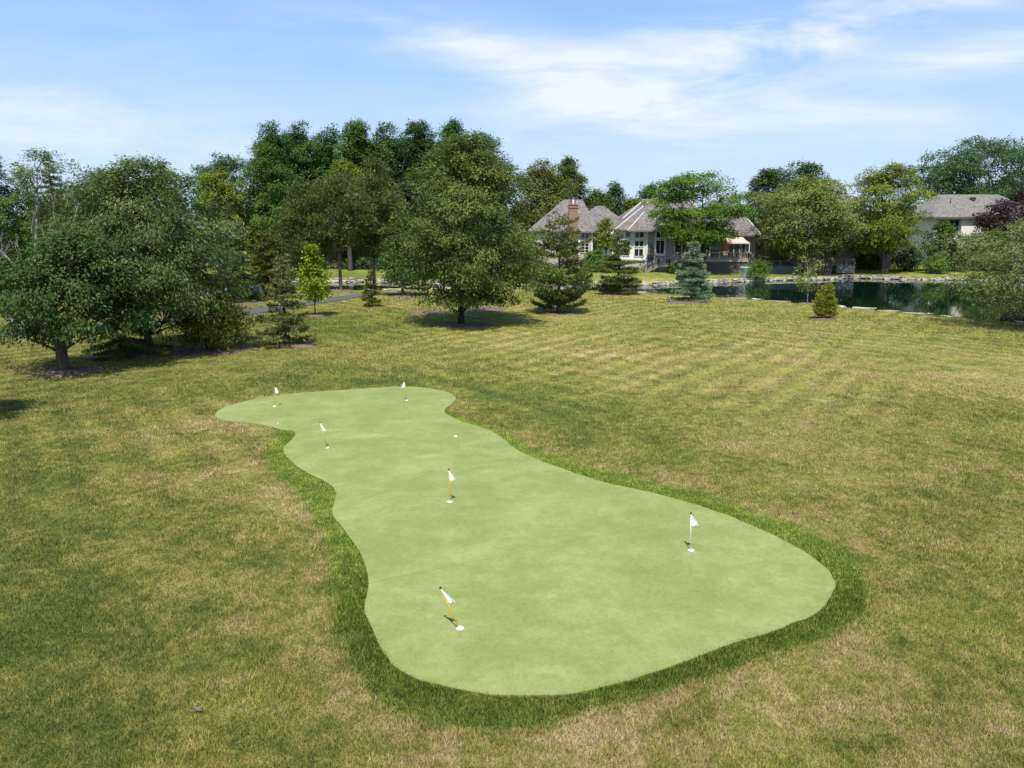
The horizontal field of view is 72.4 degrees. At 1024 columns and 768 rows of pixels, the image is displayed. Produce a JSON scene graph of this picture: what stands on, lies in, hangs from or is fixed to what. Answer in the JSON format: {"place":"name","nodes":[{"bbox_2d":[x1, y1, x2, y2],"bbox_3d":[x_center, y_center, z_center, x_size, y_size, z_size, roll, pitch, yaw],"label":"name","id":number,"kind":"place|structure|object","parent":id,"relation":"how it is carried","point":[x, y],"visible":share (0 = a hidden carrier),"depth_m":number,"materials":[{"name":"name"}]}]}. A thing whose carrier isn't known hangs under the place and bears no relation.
{"place":"outdoors","nodes":[
{"label":"outdoors","id":0,"kind":"place"},
{"bbox_2d":[1,292,425,337],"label":"path","id":1,"kind":"structure","parent":0,"point":[311,303],"depth_m":63.97,"materials":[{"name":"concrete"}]},
{"bbox_2d":[0,239,1023,767],"bbox_3d":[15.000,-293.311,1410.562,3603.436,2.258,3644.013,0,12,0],"label":"lawn","id":2,"kind":"structure","parent":0,"point":[650,277],"depth_m":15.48,"materials":[{"name":"plant"}]},
{"bbox_2d":[0,213,45,328],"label":"bare tree","id":3,"kind":"object","parent":2,"relation":"on","point":[17,252],"visible":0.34,"depth_m":44.15,"materials":[{"name":"grey plant"}]},
{"bbox_2d":[0,153,55,300],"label":"shade tree","id":4,"kind":"object","parent":2,"relation":"on","point":[20,230],"visible":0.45,"depth_m":57.31,"materials":[{"name":"deep green foliage"},{"name":"grey bark"}]},
{"bbox_2d":[0,172,84,297],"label":"bare tree","id":5,"kind":"object","parent":2,"relation":"on","point":[5,255],"visible":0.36,"depth_m":43.83,"materials":[{"name":"grey plant"}]},
{"bbox_2d":[0,147,85,256],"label":"locust tree","id":6,"kind":"object","parent":2,"relation":"on","point":[18,174],"visible":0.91,"depth_m":46.47,"materials":[{"name":"green plant"}]},
{"bbox_2d":[34,151,84,294],"bbox_3d":[-40.545,-13.914,62.595,5.686,13.391,5.070,7,14,31],"label":"spruce tree","id":7,"kind":"object","parent":2,"relation":"on","point":[51,183],"visible":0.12,"depth_m":61.54,"materials":[{"name":"green plant"}]},
{"bbox_2d":[0,223,175,369],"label":"shade tree","id":8,"kind":"object","parent":2,"relation":"on","point":[56,329],"visible":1,"depth_m":29.97,"materials":[{"name":"green plant"}]},
{"bbox_2d":[31,166,157,260],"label":"round tree","id":9,"kind":"object","parent":2,"relation":"on","point":[82,208],"visible":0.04,"depth_m":77.54,"materials":[{"name":"green plant"}]},
{"bbox_2d":[81,281,172,360],"bbox_3d":[-19.771,-3.459,35.681,4.014,4.665,4.078,11,16,42],"label":"spruce tree","id":10,"kind":"object","parent":2,"relation":"on","point":[122,347],"visible":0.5,"depth_m":35.28,"materials":[{"name":"green plant"}]},
{"bbox_2d":[32,151,253,351],"bbox_3d":[-18.360,-6.543,35.846,10.635,10.195,10.029,0,12,0],"label":"hickory tree","id":11,"kind":"object","parent":2,"relation":"on","point":[180,291],"visible":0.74,"depth_m":34.12,"materials":[{"name":"green plant"}]},
{"bbox_2d":[132,176,180,249],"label":"round tree","id":12,"kind":"object","parent":2,"relation":"on","point":[158,196],"visible":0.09,"depth_m":97.41,"materials":[{"name":"green plant"}]},
{"bbox_2d":[147,163,194,245],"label":"round tree","id":13,"kind":"object","parent":2,"relation":"on","point":[159,176],"visible":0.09,"depth_m":109.14,"materials":[{"name":"green plant"}]},
{"bbox_2d":[166,200,223,298],"bbox_3d":[-29.026,-11.427,62.387,5.711,9.904,6.091,0,12,0],"label":"spruce tree","id":14,"kind":"object","parent":2,"relation":"on","point":[194,238],"visible":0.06,"depth_m":62.23,"materials":[{"name":"green plant"}]},
{"bbox_2d":[152,288,256,353],"bbox_3d":[-15.971,-3.346,36.932,5.240,3.527,4.902,0,12,0],"label":"yew bush","id":15,"kind":"object","parent":2,"relation":"on","point":[233,314],"visible":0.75,"depth_m":36.18,"materials":[{"name":"green plant"}]},
{"bbox_2d":[188,168,260,273],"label":"willow tree","id":16,"kind":"object","parent":2,"relation":"on","point":[233,195],"visible":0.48,"depth_m":89.33,"materials":[{"name":"green plant"}]},
{"bbox_2d":[186,151,263,236],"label":"locust tree","id":17,"kind":"object","parent":2,"relation":"on","point":[228,161],"visible":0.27,"depth_m":129.25,"materials":[{"name":"green plant"}]},
{"bbox_2d":[210,201,266,302],"bbox_3d":[-25.356,-11.595,63.420,5.602,9.731,5.261,10,16,39],"label":"spruce tree","id":18,"kind":"object","parent":2,"relation":"on","point":[240,245],"visible":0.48,"depth_m":63.20,"materials":[{"name":"green plant"}]},
{"bbox_2d":[252,285,262,299],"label":"stone pillar","id":19,"kind":"structure","parent":2,"relation":"on","point":[258,289],"depth_m":65.34,"materials":[{"name":"grey stone"}]},
{"bbox_2d":[246,219,288,298],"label":"spruce tree","id":20,"kind":"object","parent":2,"relation":"on","point":[265,267],"visible":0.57,"depth_m":67.15,"materials":[{"name":"green plant"}]},
{"bbox_2d":[243,119,296,250],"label":"poplar tree","id":21,"kind":"object","parent":2,"relation":"on","point":[271,135],"visible":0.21,"depth_m":133.82,"materials":[{"name":"green plant"}]},
{"bbox_2d":[238,141,306,281],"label":"maple tree","id":22,"kind":"object","parent":2,"relation":"on","point":[269,165],"visible":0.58,"depth_m":92.78,"materials":[{"name":"dark green foliage"},{"name":"grey bark"}]},
{"bbox_2d":[263,129,298,203],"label":"poplar tree","id":23,"kind":"object","parent":2,"relation":"on","point":[286,132],"visible":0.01,"depth_m":145.08,"materials":[{"name":"green plant"}]},
{"bbox_2d":[253,254,317,349],"bbox_3d":[-12.703,-4.536,38.483,3.358,5.180,3.219,-8,14,-33],"label":"spruce tree","id":24,"kind":"object","parent":2,"relation":"on","point":[278,295],"visible":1,"depth_m":38.20,"materials":[{"name":"green plant"}]},
{"bbox_2d":[260,176,347,288],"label":"pine tree","id":25,"kind":"object","parent":2,"relation":"on","point":[296,211],"visible":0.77,"depth_m":75.79,"materials":[{"name":"green plant"}]},
{"bbox_2d":[275,120,333,204],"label":"poplar tree","id":26,"kind":"object","parent":2,"relation":"on","point":[298,149],"visible":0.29,"depth_m":137.85,"materials":[{"name":"green plant"}]},
{"bbox_2d":[274,221,347,268],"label":"understory tree","id":27,"kind":"object","parent":2,"relation":"on","point":[332,256],"visible":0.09,"depth_m":113.31,"materials":[{"name":"green plant"}]},
{"bbox_2d":[295,241,333,314],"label":"maple tree","id":28,"kind":"object","parent":2,"relation":"on","point":[315,290],"visible":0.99,"depth_m":52.21,"materials":[{"name":"green plant"}]},
{"bbox_2d":[301,133,334,173],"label":"poplar tree","id":29,"kind":"object","parent":2,"relation":"on","point":[315,146],"visible":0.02,"depth_m":145.75,"materials":[{"name":"green plant"}]},
{"bbox_2d":[305,123,346,178],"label":"poplar tree","id":30,"kind":"object","parent":2,"relation":"on","point":[326,151],"visible":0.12,"depth_m":141.64,"materials":[{"name":"green plant"}]},
{"bbox_2d":[300,169,381,289],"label":"deciduous tree","id":31,"kind":"object","parent":2,"relation":"on","point":[345,200],"visible":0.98,"depth_m":74.71,"materials":[{"name":"green plant"}]},
{"bbox_2d":[322,157,365,270],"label":"round tree","id":32,"kind":"object","parent":2,"relation":"on","point":[344,166],"visible":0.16,"depth_m":106.49,"materials":[{"name":"green plant"}]},
{"bbox_2d":[332,245,371,267],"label":"understory tree","id":33,"kind":"object","parent":2,"relation":"on","point":[353,254],"visible":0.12,"depth_m":116.69,"materials":[{"name":"green plant"}]},
{"bbox_2d":[316,117,393,235],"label":"poplar tree","id":34,"kind":"object","parent":2,"relation":"on","point":[356,140],"visible":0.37,"depth_m":133.53,"materials":[{"name":"green green foliage"},{"name":"grey bark"}]},
{"bbox_2d":[333,255,388,269],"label":"hedge","id":35,"kind":"object","parent":2,"relation":"on","point":[362,262],"visible":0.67,"depth_m":111.13,"materials":[{"name":"green plant"}]},
{"bbox_2d":[360,266,383,306],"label":"spruce tree","id":36,"kind":"object","parent":2,"relation":"on","point":[373,293],"visible":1,"depth_m":59.73,"materials":[{"name":"green plant"}]},
{"bbox_2d":[348,154,407,287],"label":"round tree","id":37,"kind":"object","parent":2,"relation":"on","point":[379,198],"visible":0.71,"depth_m":78.69,"materials":[{"name":"green plant"}]},
{"bbox_2d":[362,119,423,247],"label":"poplar tree","id":38,"kind":"object","parent":2,"relation":"on","point":[394,146],"visible":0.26,"depth_m":137.93,"materials":[{"name":"green plant"}]},
{"bbox_2d":[376,212,415,267],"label":"understory tree","id":39,"kind":"object","parent":2,"relation":"on","point":[405,228],"visible":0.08,"depth_m":113.78,"materials":[{"name":"green plant"}]},
{"bbox_2d":[373,232,428,294],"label":"young tree","id":40,"kind":"object","parent":2,"relation":"on","point":[385,261],"visible":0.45,"depth_m":69.15,"materials":[{"name":"green plant"}]},
{"bbox_2d":[384,129,422,210],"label":"poplar tree","id":41,"kind":"object","parent":2,"relation":"on","point":[402,140],"visible":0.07,"depth_m":145.46,"materials":[{"name":"green plant"}]},
{"bbox_2d":[395,118,445,250],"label":"poplar tree","id":42,"kind":"object","parent":2,"relation":"on","point":[418,143],"visible":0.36,"depth_m":141.32,"materials":[{"name":"green plant"}]},
{"bbox_2d":[28,289,835,377],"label":"mulch","id":43,"kind":"object","parent":2,"relation":"on","point":[75,370],"visible":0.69,"depth_m":38.11,"materials":[{"name":"brown soil"}]},
{"bbox_2d":[790,252,823,301],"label":"sapling","id":44,"kind":"object","parent":43,"relation":"on","point":[807,281],"visible":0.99,"depth_m":62.33,"materials":[{"name":"green plant"}]},
{"bbox_2d":[419,127,454,260],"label":"poplar tree","id":45,"kind":"object","parent":2,"relation":"on","point":[435,132],"visible":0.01,"depth_m":145.94,"materials":[{"name":"green plant"}]},
{"bbox_2d":[416,116,494,257],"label":"poplar tree","id":46,"kind":"object","parent":2,"relation":"on","point":[454,126],"visible":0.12,"depth_m":134.35,"materials":[{"name":"green plant"}]},
{"bbox_2d":[0,193,910,255],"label":"woods","id":47,"kind":"object","parent":2,"relation":"on","point":[256,229],"visible":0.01,"depth_m":173.04,"materials":[{"name":"green plant"}]},
{"bbox_2d":[374,128,564,323],"bbox_3d":[-3.306,-10.205,46.690,10.708,12.850,11.396,-8,14,-33],"label":"oak tree","id":48,"kind":"object","parent":2,"relation":"on","point":[462,274],"visible":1,"depth_m":44.83,"materials":[{"name":"green plant"}]},
{"bbox_2d":[448,128,516,257],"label":"poplar tree","id":49,"kind":"object","parent":2,"relation":"on","point":[496,149],"visible":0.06,"depth_m":138.95,"materials":[{"name":"green plant"}]},
{"bbox_2d":[500,233,548,286],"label":"young tree","id":50,"kind":"object","parent":2,"relation":"on","point":[530,257],"visible":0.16,"depth_m":82.07,"materials":[{"name":"green plant"}]},
{"bbox_2d":[215,386,835,697],"bbox_3d":[-2.295,2.115,18.858,8.330,0.050,20.672,-7,14,-30],"label":"putting green","id":51,"kind":"object","parent":2,"relation":"on","point":[550,579],"visible":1,"depth_m":13.20,"materials":[{"name":"green plant"}]},
{"bbox_2d":[500,155,581,233],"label":"oak tree","id":52,"kind":"object","parent":2,"relation":"on","point":[538,201],"visible":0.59,"depth_m":133.09,"materials":[{"name":"green plant"}]},
{"bbox_2d":[522,210,594,311],"bbox_3d":[3.623,-9.426,54.523,6.064,7.969,6.220,0,12,0],"label":"pine tree","id":53,"kind":"object","parent":2,"relation":"on","point":[559,297],"visible":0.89,"depth_m":53.59,"materials":[{"name":"green plant"}]},
{"bbox_2d":[263,408,877,735],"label":"fringe grass","id":54,"kind":"structure","parent":2,"relation":"on","point":[557,463],"depth_m":10.95,"materials":[{"name":"green plant"}]},
{"bbox_2d":[547,154,594,207],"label":"oak tree","id":55,"kind":"object","parent":2,"relation":"on","point":[573,172],"visible":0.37,"depth_m":140.40,"materials":[{"name":"green plant"}]},
{"bbox_2d":[527,200,619,267],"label":"shingled house","id":56,"kind":"structure","parent":2,"relation":"on","point":[587,222],"depth_m":115.92,"materials":[{"name":"beige paint"}]},
{"bbox_2d":[581,240,588,252],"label":"window","id":57,"kind":"structure","parent":56,"relation":"in","point":[585,247],"depth_m":114.79,"materials":[{"name":"white glass"}]},
{"bbox_2d":[580,248,606,271],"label":"bush","id":58,"kind":"object","parent":2,"relation":"on","point":[592,255],"visible":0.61,"depth_m":104.54,"materials":[{"name":"green plant"}]},
{"bbox_2d":[584,187,614,210],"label":"round tree","id":59,"kind":"object","parent":2,"relation":"on","point":[599,199],"visible":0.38,"depth_m":141.41,"materials":[{"name":"green plant"}]},
{"bbox_2d":[589,216,620,255],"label":"tree","id":60,"kind":"object","parent":2,"relation":"on","point":[605,241],"visible":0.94,"depth_m":108.76,"materials":[{"name":"green plant"}]},
{"bbox_2d":[605,180,628,216],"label":"round tree","id":61,"kind":"object","parent":2,"relation":"on","point":[616,190],"visible":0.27,"depth_m":145.04,"materials":[{"name":"green plant"}]},
{"bbox_2d":[595,231,641,294],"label":"pine tree","id":62,"kind":"object","parent":2,"relation":"on","point":[608,284],"visible":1,"depth_m":71.11,"materials":[{"name":"green plant"}]},
{"bbox_2d":[621,195,642,212],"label":"round tree","id":63,"kind":"object","parent":2,"relation":"on","point":[630,203],"visible":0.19,"depth_m":136.48,"materials":[{"name":"green plant"}]},
{"bbox_2d":[632,182,658,204],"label":"round tree","id":64,"kind":"object","parent":2,"relation":"on","point":[642,195],"visible":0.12,"depth_m":147.32,"materials":[{"name":"green plant"}]},
{"bbox_2d":[663,262,685,272],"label":"bush","id":65,"kind":"object","parent":2,"relation":"on","point":[674,267],"visible":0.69,"depth_m":102.89,"materials":[{"name":"green plant"}]},
{"bbox_2d":[600,198,762,268],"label":"house","id":66,"kind":"structure","parent":2,"relation":"on","point":[641,235],"depth_m":111.05,"materials":[{"name":"beige paint"}]},
{"bbox_2d":[634,241,643,246],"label":"window","id":67,"kind":"structure","parent":66,"relation":"in","point":[636,243],"depth_m":110.61,"materials":[{"name":"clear glass"}]},
{"bbox_2d":[634,249,643,256],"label":"window","id":68,"kind":"structure","parent":66,"relation":"in","point":[637,252],"depth_m":110.91,"materials":[{"name":"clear glass"}]},
{"bbox_2d":[656,240,664,253],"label":"window","id":69,"kind":"structure","parent":66,"relation":"in","point":[660,246],"depth_m":110.80,"materials":[{"name":"black glass"}]},
{"bbox_2d":[674,240,688,255],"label":"window","id":70,"kind":"structure","parent":66,"relation":"in","point":[680,248],"depth_m":110.89,"materials":[{"name":"glass"}]},
{"bbox_2d":[727,244,739,255],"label":"window","id":71,"kind":"structure","parent":66,"relation":"in","point":[731,247],"depth_m":112.02,"materials":[{"name":"black glass"}]},
{"bbox_2d":[722,237,749,253],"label":"awning","id":72,"kind":"object","parent":66,"relation":"attached to","point":[740,240],"visible":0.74,"depth_m":108.02,"materials":[{"name":"white fabric"}]},
{"bbox_2d":[665,237,715,302],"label":"blue spruce","id":73,"kind":"object","parent":2,"relation":"on","point":[696,283],"visible":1,"depth_m":63.78,"materials":[{"name":"green plant"}]},
{"bbox_2d":[644,251,749,272],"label":"wooden deck","id":74,"kind":"structure","parent":2,"relation":"on","point":[722,265],"depth_m":104.92,"materials":[{"name":"wood"}]},
{"bbox_2d":[710,247,718,258],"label":"covered grill","id":75,"kind":"object","parent":74,"relation":"on","point":[714,249],"visible":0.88,"depth_m":106.40,"materials":[{"name":"black fabric"}]},
{"bbox_2d":[638,170,757,269],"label":"locust tree","id":76,"kind":"object","parent":2,"relation":"on","point":[710,233],"visible":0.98,"depth_m":99.90,"materials":[{"name":"green plant"}]},
{"bbox_2d":[738,266,752,276],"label":"utility box","id":77,"kind":"object","parent":2,"relation":"on","point":[742,270],"visible":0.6,"depth_m":99.62,"materials":[{"name":"green paint"}]},
{"bbox_2d":[740,255,773,281],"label":"round shrub","id":78,"kind":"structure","parent":2,"relation":"on","point":[757,268],"depth_m":97.91,"materials":[{"name":"green plant"}]},
{"bbox_2d":[741,167,789,252],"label":"round tree","id":79,"kind":"object","parent":2,"relation":"on","point":[762,181],"visible":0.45,"depth_m":116.03,"materials":[{"name":"green plant"}]},
{"bbox_2d":[759,250,808,269],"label":"deck","id":80,"kind":"structure","parent":2,"relation":"on","point":[773,255],"depth_m":110.70,"materials":[{"name":"brown wood"}]},
{"bbox_2d":[757,157,841,210],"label":"locust tree","id":81,"kind":"object","parent":2,"relation":"on","point":[808,171],"visible":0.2,"depth_m":140.41,"materials":[{"name":"green plant"}]},
{"bbox_2d":[743,173,879,274],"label":"crabapple tree","id":82,"kind":"object","parent":2,"relation":"on","point":[829,227],"visible":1,"depth_m":102.88,"materials":[{"name":"green plant"}]},
{"bbox_2d":[811,280,839,317],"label":"golden arborvitae","id":83,"kind":"object","parent":2,"relation":"on","point":[827,309],"visible":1,"depth_m":50.65,"materials":[{"name":"green plant"}]},
{"bbox_2d":[755,212,901,269],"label":"shaded house","id":84,"kind":"structure","parent":2,"relation":"on","point":[847,254],"depth_m":115.26,"materials":[{"name":"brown wood"}]},
{"bbox_2d":[832,259,855,272],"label":"garden railing","id":85,"kind":"object","parent":2,"relation":"on","point":[838,268],"visible":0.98,"depth_m":107.59,"materials":[{"name":"grey wood"}]},
{"bbox_2d":[851,253,881,269],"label":"bush","id":86,"kind":"object","parent":2,"relation":"on","point":[862,261],"visible":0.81,"depth_m":113.39,"materials":[{"name":"green plant"}]},
{"bbox_2d":[842,159,941,273],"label":"locust tree","id":87,"kind":"object","parent":2,"relation":"on","point":[882,230],"visible":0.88,"depth_m":104.49,"materials":[{"name":"green plant"}]},
{"bbox_2d":[889,243,925,270],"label":"bush","id":88,"kind":"object","parent":2,"relation":"on","point":[907,261],"visible":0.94,"depth_m":109.09,"materials":[{"name":"green plant"}]},
{"bbox_2d":[920,251,951,273],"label":"weeping shrub","id":89,"kind":"object","parent":2,"relation":"on","point":[936,264],"visible":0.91,"depth_m":105.89,"materials":[{"name":"green plant"}]},
{"bbox_2d":[917,217,967,271],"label":"tree","id":90,"kind":"object","parent":2,"relation":"on","point":[937,240],"visible":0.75,"depth_m":107.84,"materials":[{"name":"green plant"}]},
{"bbox_2d":[890,194,1022,265],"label":"pale house","id":91,"kind":"structure","parent":2,"relation":"on","point":[957,210],"depth_m":124.52,"materials":[{"name":"cream stucco"},{"name":"glass"},{"name":"grey roof shingles"}]},
{"bbox_2d":[935,219,959,233],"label":"window","id":92,"kind":"structure","parent":91,"relation":"in","point":[956,222],"depth_m":122.70,"materials":[{"name":"black glass"}]},
{"bbox_2d":[891,133,1023,207],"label":"locust tree","id":93,"kind":"object","parent":2,"relation":"on","point":[953,166],"visible":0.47,"depth_m":144.94,"materials":[{"name":"green plant"}]},
{"bbox_2d":[946,247,972,271],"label":"bush","id":94,"kind":"object","parent":2,"relation":"on","point":[953,264],"visible":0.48,"depth_m":108.13,"materials":[{"name":"green plant"}]},
{"bbox_2d":[934,217,1023,319],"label":"shade tree","id":95,"kind":"object","parent":2,"relation":"on","point":[1001,289],"visible":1,"depth_m":46.08,"materials":[{"name":"green plant"}]},
{"bbox_2d":[959,228,1023,270],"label":"bush","id":96,"kind":"object","parent":2,"relation":"on","point":[991,245],"visible":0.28,"depth_m":109.02,"materials":[{"name":"green plant"}]},
{"bbox_2d":[970,187,1023,267],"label":"plum tree","id":97,"kind":"object","parent":2,"relation":"on","point":[1000,209],"visible":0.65,"depth_m":116.35,"materials":[{"name":"purple plant"}]},
{"bbox_2d":[0,0,1023,230],"label":"sky","id":98,"kind":"structure","parent":0,"point":[640,93],"materials":[{"name":"blue"}]},
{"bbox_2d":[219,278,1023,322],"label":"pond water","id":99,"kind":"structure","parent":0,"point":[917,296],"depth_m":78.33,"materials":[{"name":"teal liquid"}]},
{"bbox_2d":[765,260,798,272],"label":"deck","id":100,"kind":"structure","parent":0,"point":[780,268],"depth_m":107.14,"materials":[{"name":"grey wood"}]},
{"bbox_3d":[3.462,3.213,13.538,0.116,0.012,0.116,0,12,0],"label":"hole cup","id":101,"kind":"object","parent":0,"visible":0},
{"bbox_2d":[690,512,697,549],"bbox_3d":[3.485,2.846,13.447,0.168,0.810,0.050,1,12,5],"label":"putting flag","id":102,"kind":"object","parent":101,"relation":"on","point":[693,522],"visible":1,"depth_m":13.41,"materials":[{"name":"white fabric"}]},
{"bbox_3d":[-0.806,3.783,10.852,0.116,0.012,0.116,0,12,0],"label":"hole cup","id":103,"kind":"object","parent":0,"visible":0},
{"bbox_2d":[439,586,458,628],"bbox_3d":[-0.964,3.458,10.771,0.298,0.731,0.054,0,12,2],"label":"putting flag","id":104,"kind":"object","parent":103,"relation":"on","point":[449,599],"visible":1,"depth_m":10.73,"materials":[{"name":"white fabric"}]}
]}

